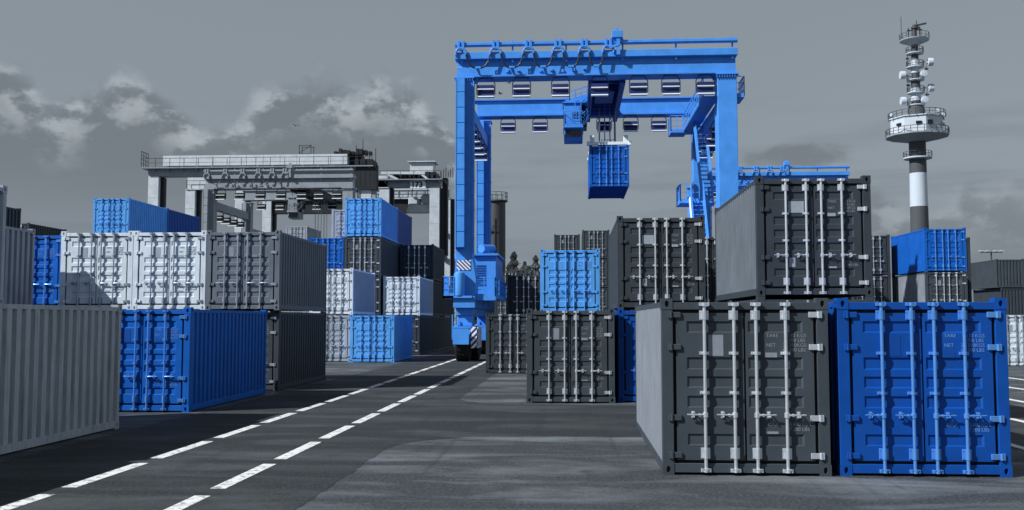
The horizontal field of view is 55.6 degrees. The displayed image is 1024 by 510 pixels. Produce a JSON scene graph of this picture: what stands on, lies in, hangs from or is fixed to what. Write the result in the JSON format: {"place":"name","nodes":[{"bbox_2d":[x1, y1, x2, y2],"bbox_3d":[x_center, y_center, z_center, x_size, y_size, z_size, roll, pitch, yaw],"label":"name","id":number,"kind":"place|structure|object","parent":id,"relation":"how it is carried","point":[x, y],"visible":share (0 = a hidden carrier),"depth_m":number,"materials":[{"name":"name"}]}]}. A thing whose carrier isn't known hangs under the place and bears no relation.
{"place":"outdoors","nodes":[
{"label":"outdoors","id":0,"kind":"place"},
{"bbox_2d":[491,191,507,313],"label":"silo tower","id":1,"kind":"structure","parent":0,"point":[497,223],"depth_m":149.90,"materials":[{"name":"metal"}]},
{"bbox_2d":[0,350,1023,509],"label":"road","id":2,"kind":"structure","parent":0,"point":[441,411],"depth_m":18.62,"materials":[{"name":"grey asphalt"}]},
{"bbox_2d":[0,359,455,509],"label":"lane marking","id":3,"kind":"object","parent":2,"relation":"on","point":[75,484],"visible":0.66,"depth_m":16.36,"materials":[{"name":"paint"}]},
{"bbox_2d":[164,361,485,509],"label":"lane marking","id":4,"kind":"object","parent":2,"relation":"on","point":[188,502],"visible":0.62,"depth_m":16.12,"materials":[{"name":"paint"}]},
{"bbox_2d":[486,313,526,372],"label":"shipping container","id":5,"kind":"object","parent":2,"relation":"on","point":[506,348],"visible":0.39,"depth_m":41.55,"materials":[{"name":"grey metal"}]},
{"bbox_2d":[488,314,513,372],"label":"door","id":6,"kind":"structure","parent":5,"relation":"in","point":[502,329],"depth_m":41.56,"materials":[{"name":"grey paint"}]},
{"bbox_2d":[514,314,526,372],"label":"door","id":7,"kind":"structure","parent":5,"relation":"in","point":[520,347],"depth_m":41.51,"materials":[{"name":"grey paint"}]},
{"bbox_2d":[443,28,744,360],"bbox_3d":[4.983,-2.898,60.694,16.700,18.525,15.709,0,-4,4],"label":"gantry crane","id":8,"kind":"object","parent":2,"relation":"on","point":[479,287],"visible":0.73,"depth_m":54.56,"materials":[{"name":"blue paint"}]},
{"bbox_2d":[588,145,628,198],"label":"shipping container","id":9,"kind":"object","parent":8,"relation":"hanging from","point":[608,171],"visible":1,"depth_m":59.79,"materials":[{"name":"blue metal"}]},
{"bbox_2d":[591,146,608,185],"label":"door","id":10,"kind":"structure","parent":9,"relation":"in","point":[600,156],"depth_m":59.80,"materials":[{"name":"blue paint"}]},
{"bbox_2d":[609,146,627,185],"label":"door","id":11,"kind":"structure","parent":9,"relation":"in","point":[617,160],"depth_m":59.73,"materials":[{"name":"blue paint"}]},
{"bbox_2d":[635,298,831,476],"bbox_3d":[3.614,2.130,17.244,2.438,2.591,6.138,0,-4,4],"label":"shipping container","id":12,"kind":"object","parent":2,"relation":"on","point":[732,387],"visible":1,"depth_m":14.29,"materials":[{"name":"grey metal"}]},
{"bbox_2d":[667,302,744,472],"bbox_3d":[2.859,1.939,14.288,1.111,2.477,0.132,0,-4,4],"label":"door","id":13,"kind":"structure","parent":12,"relation":"in","point":[709,347],"depth_m":14.32,"materials":[{"name":"grey metal"}]},
{"bbox_2d":[745,302,824,472],"bbox_3d":[3.996,1.934,14.217,1.111,2.477,0.132,0,-4,4],"label":"door","id":14,"kind":"structure","parent":12,"relation":"in","point":[781,417],"depth_m":14.25,"materials":[{"name":"grey metal"}]},
{"bbox_2d":[738,297,873,301],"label":"shipping container","id":15,"kind":"object","parent":2,"relation":"on","point":[865,299],"visible":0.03,"depth_m":20.75,"materials":[{"name":"grey metal"}]},
{"bbox_2d":[715,175,873,301],"bbox_3d":[6.656,-0.208,23.789,2.438,2.591,6.138,0,-4,4],"label":"shipping container","id":16,"kind":"object","parent":15,"relation":"on","point":[793,239],"visible":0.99,"depth_m":20.86,"materials":[{"name":"grey metal"}]},
{"bbox_2d":[760,179,813,293],"bbox_3d":[5.901,-0.400,20.834,1.111,2.477,0.132,0,-4,4],"label":"door","id":17,"kind":"structure","parent":16,"relation":"in","point":[789,209],"depth_m":20.86,"materials":[{"name":"grey paint"}]},
{"bbox_2d":[813,178,868,293],"bbox_3d":[7.038,-0.405,20.763,1.111,2.477,0.132,0,-4,4],"label":"door","id":18,"kind":"structure","parent":16,"relation":"in","point":[838,256],"depth_m":20.80,"materials":[{"name":"grey paint"}]},
{"bbox_2d":[828,298,1012,477],"bbox_3d":[6.194,2.124,17.153,2.438,2.591,6.138,0,-4,4],"label":"shipping container","id":19,"kind":"object","parent":2,"relation":"on","point":[918,387],"visible":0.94,"depth_m":14.20,"materials":[{"name":"blue metal"}]},
{"bbox_2d":[843,302,923,473],"bbox_3d":[5.439,1.933,14.198,1.111,2.477,0.132,0,-4,4],"label":"door","id":20,"kind":"structure","parent":19,"relation":"in","point":[887,416],"depth_m":14.22,"materials":[{"name":"blue paint"}]},
{"bbox_2d":[921,302,1005,473],"bbox_3d":[6.575,1.928,14.127,1.111,2.477,0.132,0,-4,4],"label":"door","id":21,"kind":"structure","parent":19,"relation":"in","point":[960,419],"depth_m":14.16,"materials":[{"name":"blue paint"}]},
{"bbox_2d":[0,321,1023,509],"bbox_3d":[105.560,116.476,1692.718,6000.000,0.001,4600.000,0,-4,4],"label":"ground","id":22,"kind":"structure","parent":0,"point":[540,473],"depth_m":13.76,"materials":[{"name":"concrete"}]},
{"bbox_2d":[0,304,121,454],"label":"shipping container","id":23,"kind":"object","parent":22,"relation":"on","point":[59,373],"visible":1,"depth_m":18.03,"materials":[{"name":"grey metal"}]},
{"bbox_2d":[119,307,266,411],"bbox_3d":[-8.998,2.793,27.073,2.438,2.591,6.138,0,-4,4],"label":"shipping container","id":24,"kind":"object","parent":22,"relation":"on","point":[188,359],"visible":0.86,"depth_m":24.20,"materials":[{"name":"blue metal"}]},
{"bbox_2d":[119,310,142,409],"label":"door","id":25,"kind":"structure","parent":24,"relation":"in","point":[131,326],"depth_m":24.13,"materials":[{"name":"blue paint"}]},
{"bbox_2d":[142,310,186,410],"bbox_3d":[-8.616,2.597,24.047,1.111,2.477,0.132,0,-4,4],"label":"door","id":26,"kind":"structure","parent":24,"relation":"in","point":[162,377],"depth_m":24.08,"materials":[{"name":"blue paint"}]},
{"bbox_2d":[140,145,394,231],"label":"gantry crane","id":27,"kind":"object","parent":22,"relation":"on","point":[365,172],"visible":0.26,"depth_m":113.39,"materials":[{"name":"white paint"}]},
{"bbox_2d":[202,163,378,237],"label":"gantry crane","id":28,"kind":"object","parent":22,"relation":"on","point":[296,191],"visible":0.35,"depth_m":100.87,"materials":[{"name":"grey paint"}]},
{"bbox_2d":[266,310,326,390],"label":"shipping container","id":29,"kind":"object","parent":22,"relation":"on","point":[295,348],"visible":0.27,"depth_m":33.28,"materials":[{"name":"grey metal"}]},
{"bbox_2d":[205,230,326,311],"bbox_3d":[-8.531,0.688,34.417,2.438,2.591,6.138,0,-4,4],"label":"shipping container","id":30,"kind":"object","parent":29,"relation":"on","point":[267,271],"visible":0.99,"depth_m":31.52,"materials":[{"name":"grey metal"}]},
{"bbox_2d":[208,232,242,308],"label":"door","id":31,"kind":"structure","parent":30,"relation":"in","point":[227,279],"depth_m":31.49,"materials":[{"name":"grey metal"}]},
{"bbox_2d":[243,232,276,308],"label":"door","id":32,"kind":"structure","parent":30,"relation":"in","point":[258,261],"depth_m":31.43,"materials":[{"name":"grey metal"}]},
{"bbox_2d":[235,161,454,316],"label":"gantry crane","id":33,"kind":"object","parent":22,"relation":"on","point":[421,187],"visible":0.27,"depth_m":125.01,"materials":[{"name":"white paint"}]},
{"bbox_2d":[326,315,371,361],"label":"shipping container","id":34,"kind":"object","parent":22,"relation":"on","point":[337,338],"visible":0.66,"depth_m":53.53,"materials":[{"name":"white metal"}]},
{"bbox_2d":[329,316,348,360],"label":"door","id":35,"kind":"structure","parent":34,"relation":"in","point":[338,346],"depth_m":53.53,"materials":[{"name":"grey paint"}]},
{"bbox_2d":[309,268,374,314],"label":"shipping container","id":36,"kind":"object","parent":34,"relation":"on","point":[350,291],"visible":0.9,"depth_m":53.98,"materials":[{"name":"white metal"}]},
{"bbox_2d":[331,269,350,313],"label":"door","id":37,"kind":"structure","parent":36,"relation":"in","point":[340,299],"depth_m":53.89,"materials":[{"name":"white paint"}]},
{"bbox_2d":[350,314,412,361],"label":"shipping container","id":38,"kind":"object","parent":22,"relation":"on","point":[374,338],"visible":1,"depth_m":52.84,"materials":[{"name":"blue metal"}]},
{"bbox_2d":[351,316,371,360],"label":"door","id":39,"kind":"structure","parent":38,"relation":"in","point":[362,327],"depth_m":52.84,"materials":[{"name":"blue paint"}]},
{"bbox_2d":[372,316,392,360],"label":"door","id":40,"kind":"structure","parent":38,"relation":"in","point":[381,327],"depth_m":52.77,"materials":[{"name":"blue paint"}]},
{"bbox_2d":[383,315,432,354],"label":"shipping container","id":41,"kind":"object","parent":22,"relation":"on","point":[422,335],"visible":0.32,"depth_m":64.77,"materials":[{"name":"grey metal"}]},
{"bbox_2d":[383,276,432,315],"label":"shipping container","id":42,"kind":"object","parent":41,"relation":"on","point":[407,296],"visible":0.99,"depth_m":63.79,"materials":[{"name":"white metal"}]},
{"bbox_2d":[384,277,400,314],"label":"door","id":43,"kind":"structure","parent":42,"relation":"in","point":[393,287],"depth_m":63.80,"materials":[{"name":"white paint"}]},
{"bbox_2d":[402,277,418,314],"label":"door","id":44,"kind":"structure","parent":42,"relation":"in","point":[409,287],"depth_m":63.72,"materials":[{"name":"white paint"}]},
{"bbox_2d":[433,316,443,351],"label":"shipping container","id":45,"kind":"object","parent":22,"relation":"on","point":[438,333],"visible":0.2,"depth_m":72.52,"materials":[{"name":"black metal"}]},
{"bbox_2d":[402,280,443,315],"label":"shipping container","id":46,"kind":"object","parent":45,"relation":"on","point":[438,304],"visible":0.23,"depth_m":72.08,"materials":[{"name":"black metal"}]},
{"bbox_2d":[400,244,444,282],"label":"shipping container","id":47,"kind":"object","parent":46,"relation":"on","point":[426,261],"visible":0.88,"depth_m":70.14,"materials":[{"name":"grey metal"}]},
{"bbox_2d":[526,308,614,402],"bbox_3d":[1.796,2.971,29.702,2.438,2.591,6.138,0,-4,4],"label":"shipping container","id":48,"kind":"object","parent":22,"relation":"on","point":[570,356],"visible":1,"depth_m":26.74,"materials":[{"name":"grey metal"}]},
{"bbox_2d":[530,311,569,400],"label":"door","id":49,"kind":"structure","parent":48,"relation":"in","point":[551,334],"depth_m":26.78,"materials":[{"name":"grey metal"}]},
{"bbox_2d":[571,311,611,401],"bbox_3d":[2.178,2.775,26.676,1.111,2.477,0.132,0,-4,4],"label":"door","id":50,"kind":"structure","parent":48,"relation":"in","point":[589,334],"depth_m":26.71,"materials":[{"name":"grey metal"}]},
{"bbox_2d":[615,309,635,402],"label":"shipping container","id":51,"kind":"object","parent":22,"relation":"on","point":[625,365],"visible":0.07,"depth_m":26.96,"materials":[{"name":"blue metal"}]},
{"bbox_2d":[621,316,635,394],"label":"door","id":52,"kind":"structure","parent":51,"relation":"in","point":[630,372],"depth_m":26.94,"materials":[{"name":"blue paint"}]},
{"bbox_2d":[609,215,705,309],"bbox_3d":[4.340,0.395,30.019,2.438,2.591,6.138,0,-4,4],"label":"shipping container","id":53,"kind":"object","parent":51,"relation":"on","point":[653,260],"visible":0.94,"depth_m":27.07,"materials":[{"name":"grey metal"}]},
{"bbox_2d":[620,218,660,304],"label":"door","id":54,"kind":"structure","parent":53,"relation":"in","point":[642,278],"depth_m":27.09,"materials":[{"name":"grey paint"}]},
{"bbox_2d":[661,218,702,301],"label":"door","id":55,"kind":"structure","parent":53,"relation":"in","point":[679,241],"depth_m":27.03,"materials":[{"name":"grey paint"}]},
{"bbox_2d":[687,160,849,236],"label":"gantry crane","id":56,"kind":"object","parent":22,"relation":"on","point":[745,179],"visible":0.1,"depth_m":104.29,"materials":[{"name":"blue paint"}]},
{"bbox_2d":[1006,315,1023,364],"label":"shipping container","id":57,"kind":"object","parent":22,"relation":"on","point":[1015,334],"visible":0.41,"depth_m":48.38,"materials":[{"name":"white metal"}]},
{"bbox_2d":[1006,315,1019,364],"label":"door","id":58,"kind":"structure","parent":57,"relation":"in","point":[1012,323],"depth_m":48.38,"materials":[{"name":"white paint"}]},
{"bbox_2d":[0,0,1023,311],"label":"sky","id":59,"kind":"structure","parent":0,"point":[87,87],"materials":[{"name":"grey"}]},
{"bbox_2d":[885,20,949,231],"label":"radio tower","id":60,"kind":"structure","parent":0,"point":[917,128],"depth_m":195.65,"materials":[{"name":"metal"}]},
{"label":"shipping container","id":61,"kind":"object","parent":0,"visible":0},
{"bbox_2d":[540,249,599,310],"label":"shipping container","id":62,"kind":"object","parent":61,"relation":"on","point":[569,280],"visible":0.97,"depth_m":39.57,"materials":[{"name":"blue metal"}]},
{"bbox_2d":[542,250,569,310],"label":"door","id":63,"kind":"structure","parent":62,"relation":"in","point":[557,266],"depth_m":39.59,"materials":[{"name":"blue paint"}]},
{"bbox_2d":[570,250,597,310],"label":"door","id":64,"kind":"structure","parent":62,"relation":"in","point":[582,267],"depth_m":39.54,"materials":[{"name":"blue paint"}]},
{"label":"shipping container","id":65,"kind":"object","parent":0,"visible":0},
{"bbox_2d":[705,237,737,301],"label":"shipping container","id":66,"kind":"object","parent":65,"relation":"on","point":[710,271],"visible":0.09,"depth_m":33.30,"materials":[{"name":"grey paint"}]},
{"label":"shipping container","id":67,"kind":"object","parent":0,"visible":0},
{"bbox_2d":[507,275,539,313],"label":"shipping container","id":68,"kind":"object","parent":67,"relation":"on","point":[523,293],"visible":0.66,"depth_m":62.06,"materials":[{"name":"black metal"}]},
{"bbox_2d":[511,276,525,313],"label":"door","id":69,"kind":"structure","parent":68,"relation":"in","point":[518,285],"depth_m":62.08,"materials":[{"name":"grey paint"}]},
{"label":"shipping container","id":70,"kind":"object","parent":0,"visible":0},
{"bbox_2d":[600,288,609,310],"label":"shipping container","id":71,"kind":"object","parent":70,"relation":"on","point":[604,300],"visible":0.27,"depth_m":86.51,"materials":[{"name":"grey metal"}]},
{"bbox_2d":[600,259,608,287],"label":"shipping container","id":72,"kind":"object","parent":71,"relation":"on","point":[604,273],"visible":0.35,"depth_m":86.67,"materials":[{"name":"grey metal"}]},
{"bbox_2d":[582,230,609,258],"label":"shipping container","id":73,"kind":"object","parent":72,"relation":"on","point":[595,239],"visible":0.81,"depth_m":86.90,"materials":[{"name":"grey metal"}]},
{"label":"shipping container","id":74,"kind":"object","parent":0,"visible":0},
{"bbox_2d":[892,271,967,301],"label":"shipping container","id":75,"kind":"object","parent":74,"relation":"on","point":[925,286],"visible":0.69,"depth_m":57.70,"materials":[{"name":"grey metal"}]},
{"bbox_2d":[891,228,966,275],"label":"shipping container","id":76,"kind":"object","parent":75,"relation":"on","point":[929,250],"visible":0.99,"depth_m":57.87,"materials":[{"name":"blue metal"}]},
{"bbox_2d":[926,229,945,269],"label":"door","id":77,"kind":"structure","parent":76,"relation":"in","point":[936,239],"depth_m":57.81,"materials":[{"name":"blue paint"}]},
{"bbox_2d":[945,229,965,269],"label":"door","id":78,"kind":"structure","parent":76,"relation":"in","point":[953,239],"depth_m":57.75,"materials":[{"name":"blue paint"}]},
{"bbox_2d":[927,272,946,301],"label":"door","id":79,"kind":"structure","parent":75,"relation":"in","point":[937,283],"depth_m":57.66,"materials":[{"name":"grey metal"}]},
{"bbox_2d":[946,272,966,301],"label":"door","id":80,"kind":"structure","parent":75,"relation":"in","point":[955,283],"depth_m":57.59,"materials":[{"name":"grey metal"}]},
{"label":"shipping container","id":81,"kind":"object","parent":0,"visible":0},
{"bbox_2d":[828,275,890,301],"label":"shipping container","id":82,"kind":"object","parent":81,"relation":"on","point":[882,288],"visible":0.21,"depth_m":62.27,"materials":[{"name":"grey metal"}]},
{"bbox_2d":[872,235,890,275],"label":"shipping container","id":83,"kind":"object","parent":82,"relation":"on","point":[880,255],"visible":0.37,"depth_m":62.41,"materials":[{"name":"grey metal"}]},
{"bbox_2d":[872,237,886,273],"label":"door","id":84,"kind":"structure","parent":83,"relation":"in","point":[879,250],"depth_m":62.41,"materials":[{"name":"grey paint"}]},
{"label":"shipping container","id":85,"kind":"object","parent":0,"visible":0},
{"bbox_2d":[973,288,1023,314],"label":"shipping container","id":86,"kind":"object","parent":85,"relation":"on","point":[1015,300],"visible":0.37,"depth_m":86.79,"materials":[{"name":"grey metal"}]},
{"bbox_2d":[971,259,1023,289],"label":"shipping container","id":87,"kind":"object","parent":86,"relation":"on","point":[993,274],"visible":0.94,"depth_m":87.04,"materials":[{"name":"grey metal"}]},
{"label":"shipping container","id":88,"kind":"object","parent":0,"visible":0},
{"bbox_2d":[0,185,7,303],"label":"shipping container","id":89,"kind":"object","parent":88,"relation":"on","point":[3,194],"visible":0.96,"depth_m":21.01,"materials":[{"name":"grey metal"}]},
{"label":"shipping container","id":90,"kind":"object","parent":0,"visible":0},
{"bbox_2d":[132,230,241,310],"bbox_3d":[-10.967,0.698,34.568,2.438,2.591,6.138,0,-4,4],"label":"shipping container","id":91,"kind":"object","parent":90,"relation":"on","point":[169,271],"visible":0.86,"depth_m":31.61,"materials":[{"name":"white metal"}]},
{"bbox_2d":[134,232,169,308],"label":"door","id":92,"kind":"structure","parent":91,"relation":"in","point":[153,284],"depth_m":31.64,"materials":[{"name":"white paint"}]},
{"bbox_2d":[169,232,203,308],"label":"door","id":93,"kind":"structure","parent":91,"relation":"in","point":[185,252],"depth_m":31.57,"materials":[{"name":"white paint"}]},
{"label":"shipping container","id":94,"kind":"object","parent":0,"visible":0},
{"bbox_2d":[59,231,133,309],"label":"shipping container","id":95,"kind":"object","parent":94,"relation":"on","point":[96,269],"visible":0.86,"depth_m":31.76,"materials":[{"name":"white metal"}]},
{"bbox_2d":[62,233,96,305],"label":"door","id":96,"kind":"structure","parent":95,"relation":"in","point":[80,284],"depth_m":31.79,"materials":[{"name":"white paint"}]},
{"bbox_2d":[96,233,130,306],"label":"door","id":97,"kind":"structure","parent":95,"relation":"in","point":[112,253],"depth_m":31.73,"materials":[{"name":"white paint"}]},
{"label":"shipping container","id":98,"kind":"object","parent":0,"visible":0},
{"bbox_2d":[33,234,60,304],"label":"shipping container","id":99,"kind":"object","parent":98,"relation":"on","point":[47,266],"visible":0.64,"depth_m":32.69,"materials":[{"name":"blue metal"}]},
{"bbox_2d":[33,235,60,304],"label":"door","id":100,"kind":"structure","parent":99,"relation":"in","point":[46,252],"depth_m":32.70,"materials":[{"name":"blue paint"}]},
{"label":"shipping container","id":101,"kind":"object","parent":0,"visible":0},
{"bbox_2d":[3,226,35,304],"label":"shipping container","id":102,"kind":"object","parent":101,"relation":"on","point":[19,265],"visible":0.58,"depth_m":30.33,"materials":[{"name":"grey metal"}]},
{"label":"shipping container","id":103,"kind":"object","parent":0,"visible":0},
{"bbox_2d":[92,197,166,232],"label":"shipping container","id":104,"kind":"object","parent":103,"relation":"on","point":[119,215],"visible":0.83,"depth_m":64.19,"materials":[{"name":"blue metal"}]},
{"bbox_2d":[94,198,110,232],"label":"door","id":105,"kind":"structure","parent":104,"relation":"in","point":[103,208],"depth_m":64.13,"materials":[{"name":"blue paint"}]},
{"bbox_2d":[111,198,127,232],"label":"door","id":106,"kind":"structure","parent":104,"relation":"in","point":[118,208],"depth_m":64.06,"materials":[{"name":"blue paint"}]},
{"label":"shipping container","id":107,"kind":"object","parent":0,"visible":0},
{"bbox_2d":[167,208,199,232],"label":"shipping container","id":108,"kind":"object","parent":107,"relation":"on","point":[179,221],"visible":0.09,"depth_m":72.68,"materials":[{"name":"blue metal"}]},
{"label":"shipping container","id":109,"kind":"object","parent":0,"visible":0},
{"bbox_2d":[308,237,344,268],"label":"shipping container","id":110,"kind":"object","parent":109,"relation":"on","point":[335,252],"visible":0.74,"depth_m":64.23,"materials":[{"name":"blue metal"}]},
{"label":"shipping container","id":111,"kind":"object","parent":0,"visible":0},
{"bbox_2d":[360,276,382,315],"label":"shipping container","id":112,"kind":"object","parent":111,"relation":"on","point":[378,295],"visible":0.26,"depth_m":63.68,"materials":[{"name":"black metal"}]},
{"bbox_2d":[344,237,397,276],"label":"shipping container","id":113,"kind":"object","parent":112,"relation":"on","point":[377,256],"visible":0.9,"depth_m":63.94,"materials":[{"name":"grey metal"}]},
{"bbox_2d":[345,197,397,243],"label":"shipping container","id":114,"kind":"object","parent":113,"relation":"on","point":[370,217],"visible":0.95,"depth_m":64.11,"materials":[{"name":"blue metal"}]},
{"bbox_2d":[346,198,362,235],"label":"door","id":115,"kind":"structure","parent":114,"relation":"in","point":[355,208],"depth_m":64.09,"materials":[{"name":"blue paint"}]},
{"bbox_2d":[363,198,379,235],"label":"door","id":116,"kind":"structure","parent":114,"relation":"in","point":[370,208],"depth_m":64.03,"materials":[{"name":"blue paint"}]},
{"bbox_2d":[363,237,379,272],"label":"door","id":117,"kind":"structure","parent":113,"relation":"in","point":[370,247],"depth_m":63.86,"materials":[{"name":"grey metal"}]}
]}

